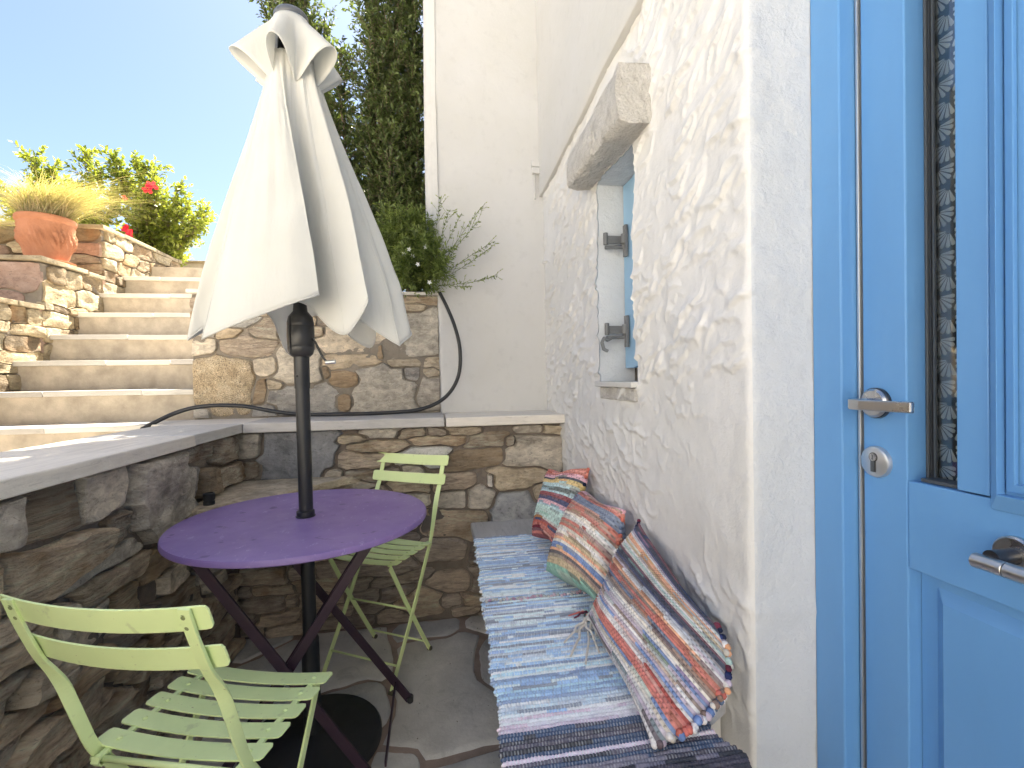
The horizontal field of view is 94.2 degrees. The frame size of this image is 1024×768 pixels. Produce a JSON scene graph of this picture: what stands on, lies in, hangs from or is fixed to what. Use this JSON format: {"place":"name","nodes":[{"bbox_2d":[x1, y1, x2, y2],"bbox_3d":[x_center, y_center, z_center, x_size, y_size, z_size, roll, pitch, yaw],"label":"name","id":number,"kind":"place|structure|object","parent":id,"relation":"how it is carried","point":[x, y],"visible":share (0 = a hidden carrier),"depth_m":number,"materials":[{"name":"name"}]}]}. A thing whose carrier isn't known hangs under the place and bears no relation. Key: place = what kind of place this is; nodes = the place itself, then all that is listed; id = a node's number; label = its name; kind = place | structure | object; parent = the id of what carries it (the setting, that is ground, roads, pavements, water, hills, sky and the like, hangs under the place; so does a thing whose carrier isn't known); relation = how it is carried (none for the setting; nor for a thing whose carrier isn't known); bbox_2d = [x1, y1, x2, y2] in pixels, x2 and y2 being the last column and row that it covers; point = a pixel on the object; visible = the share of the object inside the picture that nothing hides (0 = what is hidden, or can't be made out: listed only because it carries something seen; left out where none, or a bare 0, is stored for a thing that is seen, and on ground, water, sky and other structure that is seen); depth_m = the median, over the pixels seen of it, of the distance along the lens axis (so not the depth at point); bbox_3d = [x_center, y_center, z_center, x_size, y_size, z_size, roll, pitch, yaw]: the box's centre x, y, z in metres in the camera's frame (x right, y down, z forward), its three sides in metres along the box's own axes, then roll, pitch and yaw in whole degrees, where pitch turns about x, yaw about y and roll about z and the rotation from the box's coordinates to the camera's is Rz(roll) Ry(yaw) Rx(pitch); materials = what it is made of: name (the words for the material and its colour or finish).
{"place":"outdoors","nodes":[
{"label":"outdoors","id":0,"kind":"place"},
{"bbox_2d":[3,246,22,254],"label":"garden earth","id":1,"kind":"structure","parent":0,"point":[11,251],"depth_m":3.01,"materials":[{"name":"soil"}]},
{"bbox_2d":[0,194,86,235],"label":"ornamental grass","id":2,"kind":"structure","parent":1,"relation":"on","point":[5,222],"depth_m":2.87,"materials":[{"name":"plant"}]},
{"bbox_2d":[0,140,130,229],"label":"hibiscus shrub","id":3,"kind":"object","parent":1,"relation":"on","point":[86,158],"visible":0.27,"depth_m":3.95,"materials":[{"name":"green plant"}]},
{"bbox_2d":[0,221,181,391],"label":"stair side wall","id":4,"kind":"structure","parent":1,"relation":"on","point":[42,298],"depth_m":2.74,"materials":[{"name":"stone"}]},
{"bbox_2d":[13,211,77,266],"bbox_3d":[-2.756,-0.837,2.816,0.276,0.280,0.274,-1,1,-9],"label":"terracotta pot","id":5,"kind":"object","parent":4,"relation":"on","point":[51,236],"visible":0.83,"depth_m":2.73,"materials":[{"name":"ceramic"}]},
{"bbox_2d":[0,158,179,226],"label":"ornamental grass","id":6,"kind":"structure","parent":5,"relation":"in","point":[62,203],"depth_m":2.74,"materials":[{"name":"plant"}]},
{"bbox_2d":[94,145,217,266],"bbox_3d":[-3.006,-1.439,4.041,0.961,1.144,0.678,-1,1,33],"label":"hibiscus shrub","id":7,"kind":"object","parent":1,"relation":"on","point":[168,234],"visible":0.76,"depth_m":4.02,"materials":[{"name":"green plant"}]},
{"bbox_2d":[0,0,424,291],"label":"sky","id":8,"kind":"structure","parent":0,"point":[162,79],"materials":[{"name":"blue"}]},
{"bbox_2d":[147,615,501,767],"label":"terrace floor","id":9,"kind":"structure","parent":0,"point":[468,739],"depth_m":1.75,"materials":[{"name":"stone"}]},
{"bbox_2d":[0,423,245,767],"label":"terrace wall","id":10,"kind":"structure","parent":9,"relation":"on","point":[87,522],"depth_m":1.21,"materials":[{"name":"grey stone"}]},
{"bbox_2d":[0,594,331,767],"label":"folding chair","id":11,"kind":"object","parent":9,"relation":"on","point":[198,658],"visible":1,"depth_m":0.85,"materials":[{"name":"green paint"}]},
{"bbox_2d":[158,489,426,767],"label":"bistro table","id":12,"kind":"object","parent":9,"relation":"on","point":[274,531],"visible":0.93,"depth_m":1.30,"materials":[{"name":"purple paint"}]},
{"bbox_2d":[187,4,411,767],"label":"parasol","id":13,"kind":"object","parent":9,"relation":"on","point":[297,243],"visible":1,"depth_m":1.39,"materials":[{"name":"white fabric"}]},
{"bbox_2d":[158,410,564,638],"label":"back terrace wall","id":14,"kind":"structure","parent":9,"relation":"on","point":[499,465],"depth_m":2.22,"materials":[{"name":"brown stone"}]},
{"bbox_2d":[185,476,360,518],"bbox_3d":[-0.905,0.440,1.896,0.513,0.035,0.480,-1,1,-9],"label":"corner shelf","id":15,"kind":"object","parent":14,"relation":"attached to","point":[241,491],"visible":0.55,"depth_m":1.93,"materials":[{"name":"beige stone"}]},
{"bbox_2d":[203,492,214,505],"bbox_3d":[-1.076,0.407,1.689,0.037,0.042,0.036,-1,1,-9],"label":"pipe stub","id":16,"kind":"object","parent":15,"relation":"on","point":[208,498],"visible":1,"depth_m":1.68,"materials":[{"name":"black"}]},
{"bbox_2d":[140,292,461,428],"bbox_3d":[-0.961,-0.139,2.309,1.433,0.665,0.107,-1,1,-14],"label":"black cable","id":17,"kind":"object","parent":14,"relation":"on","point":[190,408],"visible":0.96,"depth_m":2.33,"materials":[{"name":"black rubber"}]},
{"bbox_2d":[185,289,440,419],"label":"planter wall","id":18,"kind":"structure","parent":14,"relation":"on","point":[249,362],"depth_m":2.43,"materials":[{"name":"stone"}]},
{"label":"planter soil","id":19,"kind":"structure","parent":18,"relation":"in","visible":0},
{"bbox_2d":[247,0,425,291],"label":"tall evergreen","id":20,"kind":"object","parent":19,"relation":"in","point":[390,157],"visible":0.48,"depth_m":2.80,"materials":[{"name":"green plant"}]},
{"bbox_2d":[372,194,501,298],"bbox_3d":[-0.460,-0.700,2.469,0.745,0.534,0.468,-1,1,33],"label":"jasmine bush","id":21,"kind":"object","parent":19,"relation":"on","point":[417,264],"visible":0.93,"depth_m":2.42,"materials":[{"name":"green plant"}]},
{"bbox_2d":[322,452,448,695],"bbox_3d":[-0.510,0.716,1.954,0.372,0.801,0.434,-1,1,21],"label":"folding chair","id":22,"kind":"object","parent":9,"relation":"on","point":[380,475],"visible":0.73,"depth_m":1.95,"materials":[{"name":"green paint"}]},
{"bbox_2d":[471,518,725,737],"bbox_3d":[0.162,0.893,1.508,0.453,0.472,1.585,-1,1,-9],"label":"masonry bench","id":23,"kind":"object","parent":9,"relation":"on","point":[499,528],"visible":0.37,"depth_m":2.12,"materials":[{"name":"concrete"}]},
{"bbox_2d":[473,533,586,610],"bbox_3d":[0.093,0.647,1.734,0.477,0.014,0.652,-1,1,-9],"label":"rag rug","id":24,"kind":"object","parent":23,"relation":"on","point":[511,566],"visible":0.61,"depth_m":1.66,"materials":[{"name":"blue fabric"}]},
{"bbox_2d":[532,468,589,541],"bbox_3d":[0.176,0.469,1.891,0.207,0.285,0.392,-1,1,-29],"label":"rag cushion","id":25,"kind":"object","parent":24,"relation":"on","point":[559,491],"visible":0.69,"depth_m":1.82,"materials":[{"name":"multicoloured fabric"}]},
{"bbox_2d":[546,491,625,599],"bbox_3d":[0.229,0.506,1.532,0.232,0.237,0.559,-1,1,-9],"label":"rag cushion","id":26,"kind":"object","parent":24,"relation":"on","point":[589,537],"visible":0.81,"depth_m":1.44,"materials":[{"name":"multicoloured fabric"}]},
{"bbox_2d":[482,590,751,767],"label":"rag rug","id":27,"kind":"object","parent":23,"relation":"on","point":[558,706],"visible":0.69,"depth_m":0.96,"materials":[{"name":"blue fabric"}]},
{"bbox_2d":[564,519,733,749],"bbox_3d":[0.281,0.519,1.108,0.294,0.234,0.558,-1,1,-9],"label":"rag cushion","id":28,"kind":"object","parent":27,"relation":"on","point":[658,631],"visible":1,"depth_m":0.96,"materials":[{"name":"multicoloured fabric"}]},
{"label":"ground","id":29,"kind":"structure","parent":0,"visible":0},
{"bbox_2d":[0,267,202,451],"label":"staircase","id":30,"kind":"structure","parent":29,"relation":"on","point":[122,362],"depth_m":2.51,"materials":[{"name":"stone"}]},
{"bbox_2d":[182,260,204,267],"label":"end wall","id":31,"kind":"structure","parent":30,"relation":"on","point":[195,263],"depth_m":5.09,"materials":[{"name":"stone"}]},
{"bbox_2d":[423,0,1023,767],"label":"white house","id":32,"kind":"structure","parent":29,"relation":"on","point":[745,314],"depth_m":0.95,"materials":[{"name":"paint"}]},
{"bbox_2d":[531,160,539,199],"bbox_3d":[0.130,-1.107,2.584,0.048,0.205,0.030,-1,1,-9],"label":"junction box","id":33,"kind":"object","parent":32,"relation":"attached to","point":[535,165],"visible":0.98,"depth_m":2.57,"materials":[{"name":"paint"}]},
{"bbox_2d":[848,0,1023,767],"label":"door","id":34,"kind":"structure","parent":32,"relation":"in","point":[941,402],"depth_m":0.78,"materials":[{"name":"blue paint"}]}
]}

